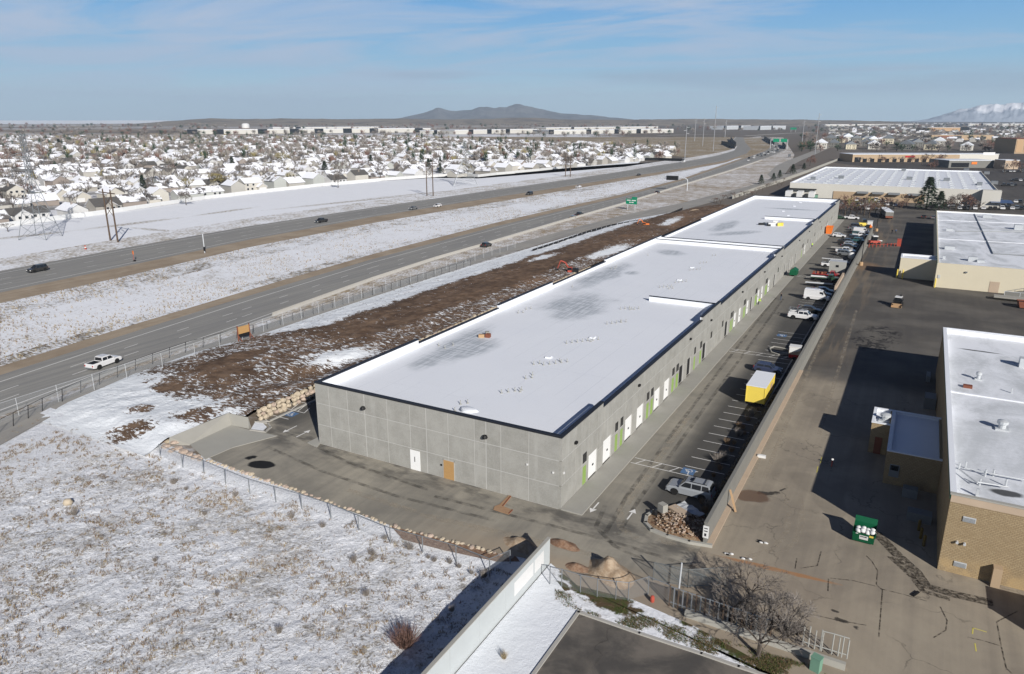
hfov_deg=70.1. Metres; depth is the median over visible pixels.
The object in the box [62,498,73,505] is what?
boulder
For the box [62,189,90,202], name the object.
house
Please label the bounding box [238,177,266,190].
house
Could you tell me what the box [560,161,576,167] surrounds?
house
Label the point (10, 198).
tree
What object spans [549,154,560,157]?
house
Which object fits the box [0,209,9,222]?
house
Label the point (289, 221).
lane line
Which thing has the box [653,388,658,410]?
door
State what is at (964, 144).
apartment house
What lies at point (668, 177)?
message sign
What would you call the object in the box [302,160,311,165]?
house
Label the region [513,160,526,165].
house
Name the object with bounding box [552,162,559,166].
house
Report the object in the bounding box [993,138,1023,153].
office block
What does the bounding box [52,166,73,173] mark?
house
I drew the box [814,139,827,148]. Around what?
apartment house
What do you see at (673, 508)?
rubble block
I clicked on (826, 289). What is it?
sedan
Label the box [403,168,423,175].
house
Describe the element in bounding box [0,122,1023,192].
distant trees
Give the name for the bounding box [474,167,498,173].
house
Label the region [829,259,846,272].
box trailer
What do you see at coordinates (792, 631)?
shrub
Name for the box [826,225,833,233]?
orange bin
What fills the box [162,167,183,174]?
house
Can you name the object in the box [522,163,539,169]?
house
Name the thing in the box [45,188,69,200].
house
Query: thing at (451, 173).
house
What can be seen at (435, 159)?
house
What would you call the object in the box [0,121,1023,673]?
ground
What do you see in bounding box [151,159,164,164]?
house
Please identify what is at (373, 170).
house
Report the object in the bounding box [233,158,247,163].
house
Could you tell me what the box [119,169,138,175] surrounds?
house
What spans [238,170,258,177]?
house
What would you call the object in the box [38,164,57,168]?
house
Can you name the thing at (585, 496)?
sidewalk
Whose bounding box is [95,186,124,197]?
house
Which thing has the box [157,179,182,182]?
house
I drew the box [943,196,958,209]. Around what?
tree
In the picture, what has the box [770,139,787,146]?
gantry sign
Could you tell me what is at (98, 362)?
pickup
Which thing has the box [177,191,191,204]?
tree
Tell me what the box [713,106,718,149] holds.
transmission pole
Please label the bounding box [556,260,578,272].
excavator
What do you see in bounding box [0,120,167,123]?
hills
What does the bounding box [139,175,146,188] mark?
evergreen tree
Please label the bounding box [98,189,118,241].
utility poles
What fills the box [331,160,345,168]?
house
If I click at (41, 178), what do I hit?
house
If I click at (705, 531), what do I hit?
wall sign
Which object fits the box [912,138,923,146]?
apartment house
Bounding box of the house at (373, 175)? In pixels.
[367,171,385,178]
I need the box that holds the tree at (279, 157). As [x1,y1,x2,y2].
[275,152,290,160]
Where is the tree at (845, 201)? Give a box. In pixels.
[839,200,856,215]
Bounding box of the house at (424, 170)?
[423,167,431,173]
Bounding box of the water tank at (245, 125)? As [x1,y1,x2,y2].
[241,123,249,127]
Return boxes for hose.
[769,346,788,354]
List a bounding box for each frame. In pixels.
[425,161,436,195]
[565,156,573,176]
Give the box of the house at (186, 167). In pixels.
[175,165,190,169]
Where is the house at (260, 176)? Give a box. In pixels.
[252,174,267,182]
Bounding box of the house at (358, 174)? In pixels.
[346,169,368,180]
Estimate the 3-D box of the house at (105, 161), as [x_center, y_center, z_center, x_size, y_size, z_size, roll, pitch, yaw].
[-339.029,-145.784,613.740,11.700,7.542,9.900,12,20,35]
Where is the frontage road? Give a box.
[0,169,805,444]
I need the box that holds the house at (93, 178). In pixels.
[78,176,102,181]
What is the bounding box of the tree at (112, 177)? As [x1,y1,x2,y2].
[106,175,118,184]
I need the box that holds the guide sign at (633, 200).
[626,197,636,209]
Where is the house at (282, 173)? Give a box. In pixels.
[276,169,296,177]
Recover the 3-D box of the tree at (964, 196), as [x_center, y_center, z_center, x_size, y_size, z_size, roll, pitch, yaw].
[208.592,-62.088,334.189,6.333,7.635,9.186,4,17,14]
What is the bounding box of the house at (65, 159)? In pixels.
[60,158,78,163]
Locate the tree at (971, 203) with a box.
[960,194,979,210]
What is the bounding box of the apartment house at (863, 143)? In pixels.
[860,138,869,145]
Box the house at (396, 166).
[393,161,410,170]
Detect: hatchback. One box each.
[481,242,491,246]
[753,361,782,374]
[832,232,845,237]
[843,241,857,245]
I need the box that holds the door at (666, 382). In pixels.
[663,378,668,399]
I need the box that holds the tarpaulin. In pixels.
[675,501,703,516]
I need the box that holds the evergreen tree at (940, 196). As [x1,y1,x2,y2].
[930,191,947,210]
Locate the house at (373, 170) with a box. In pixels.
[368,167,386,171]
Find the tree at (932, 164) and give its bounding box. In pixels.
[926,160,938,168]
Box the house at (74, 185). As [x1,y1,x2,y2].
[55,183,84,191]
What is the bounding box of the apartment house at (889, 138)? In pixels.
[882,135,894,143]
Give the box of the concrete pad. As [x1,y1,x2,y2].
[190,425,276,459]
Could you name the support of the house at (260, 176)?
on the ground at (822, 157)
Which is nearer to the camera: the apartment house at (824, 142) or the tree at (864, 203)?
the tree at (864, 203)
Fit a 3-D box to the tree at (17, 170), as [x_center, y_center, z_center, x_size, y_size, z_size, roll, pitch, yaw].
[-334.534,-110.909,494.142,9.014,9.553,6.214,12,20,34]
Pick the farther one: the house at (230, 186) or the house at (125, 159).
the house at (125, 159)
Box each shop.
[933,159,994,167]
[952,152,998,159]
[994,159,1018,168]
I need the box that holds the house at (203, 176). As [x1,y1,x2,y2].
[185,174,208,179]
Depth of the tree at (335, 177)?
438.58 m
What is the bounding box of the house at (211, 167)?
[203,165,219,170]
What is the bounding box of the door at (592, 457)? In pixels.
[588,449,595,477]
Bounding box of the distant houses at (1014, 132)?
[825,122,1023,141]
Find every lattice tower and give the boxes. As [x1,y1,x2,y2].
[6,134,62,239]
[449,141,479,186]
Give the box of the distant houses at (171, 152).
[0,135,675,161]
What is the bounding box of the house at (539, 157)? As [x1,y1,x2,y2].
[534,156,547,159]
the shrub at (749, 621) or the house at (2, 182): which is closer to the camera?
the shrub at (749, 621)
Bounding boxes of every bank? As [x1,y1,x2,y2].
[0,138,762,365]
[0,159,734,319]
[42,204,729,454]
[169,413,250,444]
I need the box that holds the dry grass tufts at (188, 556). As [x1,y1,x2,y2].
[0,418,511,673]
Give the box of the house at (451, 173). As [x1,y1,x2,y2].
[446,169,467,176]
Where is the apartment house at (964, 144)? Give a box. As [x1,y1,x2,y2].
[960,142,973,150]
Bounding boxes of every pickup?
[84,354,121,369]
[315,218,327,222]
[787,307,817,320]
[821,258,842,266]
[835,246,855,252]
[837,238,856,243]
[844,215,859,219]
[851,237,863,242]
[852,231,867,236]
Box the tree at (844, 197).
[838,195,857,210]
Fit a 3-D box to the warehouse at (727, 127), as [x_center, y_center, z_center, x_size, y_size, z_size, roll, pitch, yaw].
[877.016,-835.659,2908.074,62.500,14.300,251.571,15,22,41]
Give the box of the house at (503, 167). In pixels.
[494,163,512,171]
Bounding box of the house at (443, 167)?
[437,165,447,172]
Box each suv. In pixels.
[26,263,48,272]
[665,476,715,500]
[836,249,849,255]
[848,234,863,239]
[850,223,864,226]
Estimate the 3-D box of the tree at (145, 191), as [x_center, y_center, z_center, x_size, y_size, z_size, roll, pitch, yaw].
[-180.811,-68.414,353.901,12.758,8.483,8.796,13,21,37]
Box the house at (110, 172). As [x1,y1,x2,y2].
[98,170,125,179]
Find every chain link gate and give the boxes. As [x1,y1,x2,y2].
[652,562,688,587]
[688,567,727,586]
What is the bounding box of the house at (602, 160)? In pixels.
[594,156,607,164]
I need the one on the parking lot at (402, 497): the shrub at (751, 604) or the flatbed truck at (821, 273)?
the flatbed truck at (821, 273)
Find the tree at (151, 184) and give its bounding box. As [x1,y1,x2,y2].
[143,180,156,186]
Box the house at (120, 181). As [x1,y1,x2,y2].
[106,178,133,184]
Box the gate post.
[677,562,682,593]
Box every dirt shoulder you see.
[0,137,751,302]
[0,137,769,374]
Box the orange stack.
[897,238,901,245]
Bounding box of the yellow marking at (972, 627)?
[816,457,985,650]
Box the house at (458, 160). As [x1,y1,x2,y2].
[452,159,463,164]
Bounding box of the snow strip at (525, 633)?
[457,578,574,673]
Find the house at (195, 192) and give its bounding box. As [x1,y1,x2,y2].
[169,187,204,199]
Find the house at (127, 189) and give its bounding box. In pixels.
[116,184,144,193]
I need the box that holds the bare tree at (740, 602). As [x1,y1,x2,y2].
[706,580,764,623]
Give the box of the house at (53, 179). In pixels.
[44,175,68,184]
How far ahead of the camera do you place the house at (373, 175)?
497.35 m
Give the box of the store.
[788,167,1013,207]
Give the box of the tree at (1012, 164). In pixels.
[1010,159,1021,169]
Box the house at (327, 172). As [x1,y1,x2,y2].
[321,169,342,176]
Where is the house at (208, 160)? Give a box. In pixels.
[200,158,217,165]
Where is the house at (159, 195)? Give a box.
[141,186,169,203]
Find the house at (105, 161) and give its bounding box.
[101,159,115,166]
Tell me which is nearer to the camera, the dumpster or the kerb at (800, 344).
the dumpster
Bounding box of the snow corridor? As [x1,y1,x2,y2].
[0,161,652,257]
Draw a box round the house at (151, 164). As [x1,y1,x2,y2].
[138,161,157,167]
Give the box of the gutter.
[0,150,784,415]
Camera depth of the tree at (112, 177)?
417.75 m
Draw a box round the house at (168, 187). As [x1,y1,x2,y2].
[146,182,177,191]
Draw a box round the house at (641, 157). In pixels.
[635,154,644,160]
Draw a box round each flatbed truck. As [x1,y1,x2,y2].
[810,274,838,282]
[812,270,839,276]
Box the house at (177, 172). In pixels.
[173,170,193,176]
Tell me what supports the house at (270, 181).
on the ground at (822, 157)
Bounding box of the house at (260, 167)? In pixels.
[251,166,268,173]
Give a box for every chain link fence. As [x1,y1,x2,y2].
[1,240,513,413]
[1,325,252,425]
[158,444,510,576]
[253,260,470,331]
[549,566,669,602]
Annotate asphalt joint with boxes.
[795,554,1012,671]
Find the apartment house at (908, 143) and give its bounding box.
[898,140,914,149]
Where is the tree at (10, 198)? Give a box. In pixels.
[1,192,20,207]
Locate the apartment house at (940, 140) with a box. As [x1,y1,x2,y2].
[935,137,945,144]
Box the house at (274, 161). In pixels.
[265,160,280,163]
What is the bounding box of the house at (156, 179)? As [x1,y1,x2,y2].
[152,175,176,183]
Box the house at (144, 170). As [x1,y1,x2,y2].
[138,168,158,176]
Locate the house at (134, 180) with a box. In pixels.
[126,177,151,183]
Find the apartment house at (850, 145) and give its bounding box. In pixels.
[844,141,856,148]
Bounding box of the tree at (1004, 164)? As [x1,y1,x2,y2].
[1002,162,1009,173]
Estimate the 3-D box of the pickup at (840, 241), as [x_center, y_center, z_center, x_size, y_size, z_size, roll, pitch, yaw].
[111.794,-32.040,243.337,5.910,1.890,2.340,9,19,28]
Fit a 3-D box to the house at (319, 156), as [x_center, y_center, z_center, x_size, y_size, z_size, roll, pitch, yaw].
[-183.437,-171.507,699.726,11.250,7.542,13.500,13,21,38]
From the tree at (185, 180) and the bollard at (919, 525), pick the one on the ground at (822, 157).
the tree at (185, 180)
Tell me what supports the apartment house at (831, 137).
on the ground at (822, 157)
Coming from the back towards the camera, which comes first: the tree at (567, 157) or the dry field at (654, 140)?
the dry field at (654, 140)
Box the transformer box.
[809,652,823,673]
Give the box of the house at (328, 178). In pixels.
[324,174,346,182]
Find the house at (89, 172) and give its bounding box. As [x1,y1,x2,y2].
[78,167,99,176]
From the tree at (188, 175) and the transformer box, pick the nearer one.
the transformer box
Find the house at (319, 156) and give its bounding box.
[315,154,329,159]
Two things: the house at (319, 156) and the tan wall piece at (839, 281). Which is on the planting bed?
the tan wall piece at (839, 281)
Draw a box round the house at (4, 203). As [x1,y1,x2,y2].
[0,196,30,208]
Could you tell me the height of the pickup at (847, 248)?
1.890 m
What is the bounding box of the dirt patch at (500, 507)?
[493,495,512,514]
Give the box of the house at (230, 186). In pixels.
[220,179,245,192]
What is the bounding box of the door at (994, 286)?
[988,281,999,292]
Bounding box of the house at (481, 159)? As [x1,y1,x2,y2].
[477,157,493,161]
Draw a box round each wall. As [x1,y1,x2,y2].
[256,266,589,420]
[421,537,550,673]
[645,158,683,160]
[684,609,845,670]
[703,227,873,545]
[721,141,734,148]
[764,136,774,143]
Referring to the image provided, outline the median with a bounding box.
[0,158,739,357]
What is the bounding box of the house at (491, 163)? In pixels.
[482,161,495,166]
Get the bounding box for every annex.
[868,407,942,493]
[898,253,936,280]
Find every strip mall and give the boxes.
[839,153,960,161]
[926,135,993,139]
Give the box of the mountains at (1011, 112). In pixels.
[912,103,1023,121]
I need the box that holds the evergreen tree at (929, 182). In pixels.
[914,177,939,209]
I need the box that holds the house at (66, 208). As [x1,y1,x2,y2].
[55,202,87,214]
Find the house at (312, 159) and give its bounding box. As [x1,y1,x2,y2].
[303,157,318,161]
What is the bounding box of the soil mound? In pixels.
[647,509,705,541]
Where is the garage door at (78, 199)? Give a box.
[76,198,84,202]
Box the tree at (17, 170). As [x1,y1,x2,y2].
[13,168,21,173]
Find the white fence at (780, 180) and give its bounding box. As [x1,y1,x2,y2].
[732,158,838,198]
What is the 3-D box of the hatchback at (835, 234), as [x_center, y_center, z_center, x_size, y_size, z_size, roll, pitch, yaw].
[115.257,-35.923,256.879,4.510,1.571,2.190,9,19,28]
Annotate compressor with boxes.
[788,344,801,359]
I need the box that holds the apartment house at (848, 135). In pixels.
[843,133,852,141]
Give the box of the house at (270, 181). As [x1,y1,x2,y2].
[263,175,286,188]
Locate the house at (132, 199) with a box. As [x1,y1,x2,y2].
[114,193,147,206]
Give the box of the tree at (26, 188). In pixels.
[20,183,35,193]
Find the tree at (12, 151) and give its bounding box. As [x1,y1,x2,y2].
[1,148,27,156]
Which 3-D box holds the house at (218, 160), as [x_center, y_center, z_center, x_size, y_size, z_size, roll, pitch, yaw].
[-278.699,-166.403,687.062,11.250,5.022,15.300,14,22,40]
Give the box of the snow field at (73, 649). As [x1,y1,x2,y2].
[0,408,525,673]
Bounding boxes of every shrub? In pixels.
[70,508,77,514]
[168,478,177,484]
[274,624,284,633]
[349,556,358,561]
[361,589,369,596]
[385,617,425,649]
[405,541,414,549]
[448,604,455,611]
[479,569,488,577]
[500,646,507,659]
[700,505,709,512]
[701,496,713,507]
[709,451,725,462]
[709,478,720,489]
[713,591,737,612]
[721,450,730,460]
[722,596,754,619]
[734,428,743,435]
[736,591,759,611]
[743,605,769,629]
[748,408,756,414]
[764,611,784,627]
[779,614,797,636]
[790,615,812,634]
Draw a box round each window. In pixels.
[583,451,586,462]
[888,464,899,477]
[951,163,968,166]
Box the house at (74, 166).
[62,164,81,168]
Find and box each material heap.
[478,331,490,337]
[758,220,783,225]
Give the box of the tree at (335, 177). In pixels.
[333,173,340,187]
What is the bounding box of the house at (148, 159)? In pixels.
[143,157,158,160]
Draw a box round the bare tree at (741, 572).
[714,558,790,601]
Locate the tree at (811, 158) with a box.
[806,155,816,162]
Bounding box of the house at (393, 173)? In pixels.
[382,171,403,177]
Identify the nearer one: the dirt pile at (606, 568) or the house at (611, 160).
the dirt pile at (606, 568)
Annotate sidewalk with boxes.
[307,437,319,447]
[561,219,843,515]
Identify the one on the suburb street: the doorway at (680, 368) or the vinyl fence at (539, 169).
the vinyl fence at (539, 169)
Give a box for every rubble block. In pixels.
[657,501,667,513]
[668,504,690,516]
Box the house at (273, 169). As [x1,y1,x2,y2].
[267,166,286,171]
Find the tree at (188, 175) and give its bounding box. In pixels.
[181,172,194,179]
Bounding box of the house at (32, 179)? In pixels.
[16,176,39,185]
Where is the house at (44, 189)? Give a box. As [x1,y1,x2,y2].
[27,185,56,193]
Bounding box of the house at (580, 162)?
[573,160,585,166]
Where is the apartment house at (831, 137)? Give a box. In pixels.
[827,134,836,141]
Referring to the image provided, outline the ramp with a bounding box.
[767,146,829,179]
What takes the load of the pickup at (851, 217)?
on the parking lot at (402, 497)
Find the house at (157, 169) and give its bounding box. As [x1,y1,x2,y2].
[152,165,170,173]
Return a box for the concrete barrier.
[272,159,761,315]
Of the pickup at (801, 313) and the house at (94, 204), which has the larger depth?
the house at (94, 204)
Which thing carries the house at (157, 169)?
on the ground at (822, 157)
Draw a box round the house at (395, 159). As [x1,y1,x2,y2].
[390,158,404,163]
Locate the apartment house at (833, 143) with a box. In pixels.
[828,139,838,146]
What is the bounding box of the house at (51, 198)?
[25,192,59,205]
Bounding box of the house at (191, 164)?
[178,161,196,168]
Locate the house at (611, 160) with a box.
[607,157,617,163]
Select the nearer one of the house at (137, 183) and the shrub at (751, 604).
the shrub at (751, 604)
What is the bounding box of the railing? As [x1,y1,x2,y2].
[802,626,849,658]
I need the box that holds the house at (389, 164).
[383,161,393,168]
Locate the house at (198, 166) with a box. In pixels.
[195,163,212,168]
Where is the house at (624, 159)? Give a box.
[615,156,630,162]
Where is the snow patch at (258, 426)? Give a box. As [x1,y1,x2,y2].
[251,422,265,429]
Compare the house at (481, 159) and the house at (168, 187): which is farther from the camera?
the house at (481, 159)
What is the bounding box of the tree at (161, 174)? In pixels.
[152,169,170,179]
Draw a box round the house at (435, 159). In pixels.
[429,158,442,161]
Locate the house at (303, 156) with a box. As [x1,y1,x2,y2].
[300,155,312,160]
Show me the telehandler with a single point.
(873, 240)
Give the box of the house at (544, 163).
[535,160,551,167]
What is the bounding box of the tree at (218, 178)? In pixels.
[207,173,229,184]
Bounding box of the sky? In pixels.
[0,0,1023,120]
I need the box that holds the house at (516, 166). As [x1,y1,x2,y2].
[507,162,524,170]
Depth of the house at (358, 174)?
484.18 m
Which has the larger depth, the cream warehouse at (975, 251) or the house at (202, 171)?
the house at (202, 171)
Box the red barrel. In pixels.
[650,595,654,602]
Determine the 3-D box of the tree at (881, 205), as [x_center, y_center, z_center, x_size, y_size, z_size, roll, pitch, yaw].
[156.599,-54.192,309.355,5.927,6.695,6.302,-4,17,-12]
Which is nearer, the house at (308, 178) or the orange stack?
the orange stack
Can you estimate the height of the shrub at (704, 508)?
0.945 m
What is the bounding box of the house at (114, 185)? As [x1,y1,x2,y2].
[99,183,124,188]
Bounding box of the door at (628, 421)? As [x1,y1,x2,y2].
[624,415,630,440]
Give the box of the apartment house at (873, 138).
[868,136,878,140]
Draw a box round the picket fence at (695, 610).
[668,585,771,636]
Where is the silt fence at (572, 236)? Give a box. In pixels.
[532,207,682,250]
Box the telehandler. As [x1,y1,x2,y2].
[868,235,881,244]
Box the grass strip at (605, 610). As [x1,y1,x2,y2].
[456,563,776,673]
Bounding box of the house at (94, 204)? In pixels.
[84,196,122,210]
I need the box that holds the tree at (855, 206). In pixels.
[850,205,865,216]
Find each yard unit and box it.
[902,484,917,499]
[906,506,931,524]
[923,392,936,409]
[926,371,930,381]
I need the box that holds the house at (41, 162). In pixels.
[39,160,57,164]
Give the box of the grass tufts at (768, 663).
[555,589,824,673]
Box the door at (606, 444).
[602,436,609,463]
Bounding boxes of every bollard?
[917,520,921,530]
[919,527,923,538]
[922,535,926,546]
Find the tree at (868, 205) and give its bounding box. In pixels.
[862,201,877,217]
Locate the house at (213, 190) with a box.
[195,185,224,195]
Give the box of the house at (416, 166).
[403,164,423,171]
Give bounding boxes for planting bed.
[709,237,865,509]
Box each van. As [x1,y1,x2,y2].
[803,287,830,301]
[853,227,869,233]
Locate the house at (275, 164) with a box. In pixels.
[265,163,281,167]
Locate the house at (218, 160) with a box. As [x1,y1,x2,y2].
[209,157,223,162]
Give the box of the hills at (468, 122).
[124,118,930,125]
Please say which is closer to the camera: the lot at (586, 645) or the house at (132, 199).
the lot at (586, 645)
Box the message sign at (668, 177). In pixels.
[657,175,687,189]
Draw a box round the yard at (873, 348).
[549,202,1023,673]
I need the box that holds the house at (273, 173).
[264,172,276,175]
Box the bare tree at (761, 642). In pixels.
[722,578,811,657]
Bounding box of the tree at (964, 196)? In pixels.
[958,194,973,209]
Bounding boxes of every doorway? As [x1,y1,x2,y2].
[678,364,682,383]
[686,358,689,375]
[702,343,704,358]
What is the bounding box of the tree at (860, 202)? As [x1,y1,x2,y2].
[853,197,867,212]
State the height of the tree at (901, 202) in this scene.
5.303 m
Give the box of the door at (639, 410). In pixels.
[636,403,642,427]
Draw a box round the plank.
[729,490,736,511]
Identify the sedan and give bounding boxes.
[797,305,821,313]
[814,286,833,292]
[840,243,856,247]
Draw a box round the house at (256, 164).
[245,162,262,165]
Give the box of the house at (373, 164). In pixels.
[368,161,385,165]
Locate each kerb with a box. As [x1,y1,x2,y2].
[250,420,271,432]
[268,399,315,421]
[531,610,765,673]
[644,509,712,547]
[765,243,860,405]
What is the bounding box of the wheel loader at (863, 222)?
[858,219,871,227]
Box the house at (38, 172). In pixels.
[30,170,53,180]
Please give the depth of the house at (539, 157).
656.38 m
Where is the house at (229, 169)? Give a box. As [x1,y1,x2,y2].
[217,167,235,172]
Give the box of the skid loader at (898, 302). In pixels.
[891,294,903,307]
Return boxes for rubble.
[656,510,704,536]
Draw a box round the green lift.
[789,267,798,275]
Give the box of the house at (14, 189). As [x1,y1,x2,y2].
[0,183,26,197]
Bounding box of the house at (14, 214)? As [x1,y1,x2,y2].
[4,205,49,220]
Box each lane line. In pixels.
[0,162,736,381]
[0,163,714,400]
[1,168,732,409]
[2,166,687,289]
[5,157,710,272]
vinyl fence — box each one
[0,171,514,227]
[515,165,562,172]
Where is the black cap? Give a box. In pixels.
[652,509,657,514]
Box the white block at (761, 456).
[757,454,765,458]
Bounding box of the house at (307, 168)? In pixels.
[295,165,313,171]
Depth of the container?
106.08 m
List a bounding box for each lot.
[210,214,879,583]
[537,614,752,673]
[774,171,1023,215]
[833,150,1023,171]
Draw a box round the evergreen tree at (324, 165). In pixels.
[320,161,328,169]
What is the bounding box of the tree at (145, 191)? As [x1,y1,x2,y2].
[131,187,152,195]
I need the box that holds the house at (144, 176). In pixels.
[129,174,147,177]
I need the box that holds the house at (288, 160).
[284,157,291,162]
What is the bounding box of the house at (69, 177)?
[55,172,79,179]
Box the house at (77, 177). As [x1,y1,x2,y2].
[71,175,85,182]
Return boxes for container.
[745,370,775,405]
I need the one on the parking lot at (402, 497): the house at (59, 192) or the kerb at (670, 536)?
the kerb at (670, 536)
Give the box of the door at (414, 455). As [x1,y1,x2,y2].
[410,449,420,470]
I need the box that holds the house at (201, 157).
[191,156,203,160]
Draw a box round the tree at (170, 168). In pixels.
[166,164,174,174]
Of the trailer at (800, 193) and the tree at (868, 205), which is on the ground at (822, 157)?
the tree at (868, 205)
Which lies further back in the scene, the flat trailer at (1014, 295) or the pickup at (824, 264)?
the pickup at (824, 264)
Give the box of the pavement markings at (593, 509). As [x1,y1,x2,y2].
[265,256,846,518]
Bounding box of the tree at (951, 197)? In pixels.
[949,195,966,209]
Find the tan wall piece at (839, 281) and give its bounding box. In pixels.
[834,273,843,292]
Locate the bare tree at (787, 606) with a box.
[748,589,825,649]
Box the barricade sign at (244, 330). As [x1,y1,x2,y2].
[236,323,253,341]
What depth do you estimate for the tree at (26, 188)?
377.98 m
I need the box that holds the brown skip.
[1017,299,1023,307]
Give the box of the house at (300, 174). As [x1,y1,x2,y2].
[297,172,317,176]
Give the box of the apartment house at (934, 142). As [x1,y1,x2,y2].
[923,140,939,149]
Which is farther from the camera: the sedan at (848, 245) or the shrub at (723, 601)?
the sedan at (848, 245)
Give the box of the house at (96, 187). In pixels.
[79,181,107,191]
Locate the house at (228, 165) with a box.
[222,163,237,168]
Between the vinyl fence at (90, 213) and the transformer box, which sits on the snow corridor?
the vinyl fence at (90, 213)
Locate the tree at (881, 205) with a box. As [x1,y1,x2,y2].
[875,201,889,216]
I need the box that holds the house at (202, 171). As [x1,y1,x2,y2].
[194,168,212,174]
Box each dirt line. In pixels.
[876,532,992,604]
[888,556,947,598]
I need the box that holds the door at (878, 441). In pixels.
[873,437,881,453]
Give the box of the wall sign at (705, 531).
[703,525,708,538]
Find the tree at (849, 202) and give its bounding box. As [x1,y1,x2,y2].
[845,198,861,214]
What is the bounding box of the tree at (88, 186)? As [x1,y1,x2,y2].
[77,183,91,191]
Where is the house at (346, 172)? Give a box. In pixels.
[339,169,349,176]
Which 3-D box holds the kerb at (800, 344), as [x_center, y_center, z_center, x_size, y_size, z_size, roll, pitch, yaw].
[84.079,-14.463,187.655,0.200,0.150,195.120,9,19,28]
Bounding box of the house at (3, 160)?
[0,159,15,163]
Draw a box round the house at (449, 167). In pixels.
[445,164,464,172]
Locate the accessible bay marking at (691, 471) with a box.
[286,334,786,474]
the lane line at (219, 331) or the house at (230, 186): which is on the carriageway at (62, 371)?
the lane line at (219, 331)
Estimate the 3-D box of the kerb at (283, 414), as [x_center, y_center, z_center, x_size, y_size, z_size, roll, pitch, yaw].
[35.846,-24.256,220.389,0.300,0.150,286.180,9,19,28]
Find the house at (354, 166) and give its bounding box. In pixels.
[350,163,370,169]
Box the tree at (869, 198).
[867,196,880,208]
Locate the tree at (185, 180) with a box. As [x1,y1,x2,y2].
[181,176,193,187]
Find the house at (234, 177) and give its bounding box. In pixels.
[227,175,243,179]
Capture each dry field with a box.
[431,137,673,145]
[672,137,733,157]
[737,137,769,158]
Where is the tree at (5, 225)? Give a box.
[0,223,13,231]
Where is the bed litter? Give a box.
[703,394,776,516]
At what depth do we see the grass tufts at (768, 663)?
58.16 m
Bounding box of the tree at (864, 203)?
[857,198,873,215]
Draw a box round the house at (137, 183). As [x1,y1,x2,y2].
[133,181,150,188]
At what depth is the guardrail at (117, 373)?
117.44 m
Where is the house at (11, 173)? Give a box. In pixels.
[0,172,24,177]
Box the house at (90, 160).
[85,159,95,163]
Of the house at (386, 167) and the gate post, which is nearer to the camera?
the gate post
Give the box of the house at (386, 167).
[370,165,388,170]
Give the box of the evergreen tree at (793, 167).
[789,164,796,173]
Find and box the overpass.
[657,132,812,135]
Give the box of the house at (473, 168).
[467,162,484,172]
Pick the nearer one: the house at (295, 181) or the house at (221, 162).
the house at (295, 181)
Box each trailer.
[785,190,792,196]
[796,190,803,197]
[805,281,832,286]
[808,191,815,197]
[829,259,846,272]
[879,207,893,218]
[994,291,1023,299]
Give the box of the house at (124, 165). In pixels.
[118,162,133,169]
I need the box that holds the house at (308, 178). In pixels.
[301,172,324,184]
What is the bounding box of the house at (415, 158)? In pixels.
[405,157,419,162]
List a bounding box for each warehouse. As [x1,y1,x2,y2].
[184,128,430,133]
[268,127,377,128]
[314,195,839,508]
[419,130,439,133]
[441,129,538,133]
[531,126,657,129]
[533,129,673,133]
[710,125,753,129]
[743,126,785,129]
[817,124,913,125]
[916,127,968,130]
[934,210,1023,292]
[936,327,1023,590]
[960,124,1023,125]
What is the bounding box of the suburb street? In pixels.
[48,162,618,209]
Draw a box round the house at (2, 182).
[0,179,6,187]
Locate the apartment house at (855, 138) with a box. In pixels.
[851,135,861,141]
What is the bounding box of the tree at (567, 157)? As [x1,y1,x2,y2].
[561,155,572,166]
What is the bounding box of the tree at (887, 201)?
[877,197,893,206]
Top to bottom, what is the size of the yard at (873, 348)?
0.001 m
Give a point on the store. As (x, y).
(895, 184)
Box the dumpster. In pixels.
[852,514,877,544]
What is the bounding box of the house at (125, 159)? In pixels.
[119,158,131,162]
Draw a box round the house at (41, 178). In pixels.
[38,174,62,185]
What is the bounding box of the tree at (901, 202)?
[897,199,908,208]
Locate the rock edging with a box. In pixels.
[161,439,513,558]
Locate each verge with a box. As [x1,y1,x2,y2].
[0,137,736,270]
[0,137,793,418]
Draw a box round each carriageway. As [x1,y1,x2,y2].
[0,137,750,292]
[0,137,784,412]
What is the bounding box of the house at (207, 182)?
[202,178,225,186]
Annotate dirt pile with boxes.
[503,537,537,554]
[550,538,579,551]
[565,562,588,572]
[588,556,635,589]
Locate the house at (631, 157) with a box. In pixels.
[623,153,637,161]
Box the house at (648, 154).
[641,152,653,157]
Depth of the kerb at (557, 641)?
57.72 m
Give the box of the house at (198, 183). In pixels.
[176,179,205,188]
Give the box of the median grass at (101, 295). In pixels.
[0,175,664,362]
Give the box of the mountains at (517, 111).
[402,104,632,119]
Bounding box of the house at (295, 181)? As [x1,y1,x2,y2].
[284,176,304,186]
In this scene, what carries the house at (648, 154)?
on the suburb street
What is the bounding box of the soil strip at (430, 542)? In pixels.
[392,526,519,561]
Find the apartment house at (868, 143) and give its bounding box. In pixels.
[867,140,879,148]
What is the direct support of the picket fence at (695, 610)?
on the yard at (873, 348)
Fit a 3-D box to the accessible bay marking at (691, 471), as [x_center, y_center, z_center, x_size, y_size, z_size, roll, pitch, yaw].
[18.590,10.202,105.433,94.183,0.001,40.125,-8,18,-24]
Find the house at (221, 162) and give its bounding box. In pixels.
[219,159,237,165]
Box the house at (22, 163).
[15,162,34,168]
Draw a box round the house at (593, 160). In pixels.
[582,158,596,164]
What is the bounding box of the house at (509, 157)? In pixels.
[499,156,513,159]
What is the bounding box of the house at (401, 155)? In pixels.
[396,153,408,158]

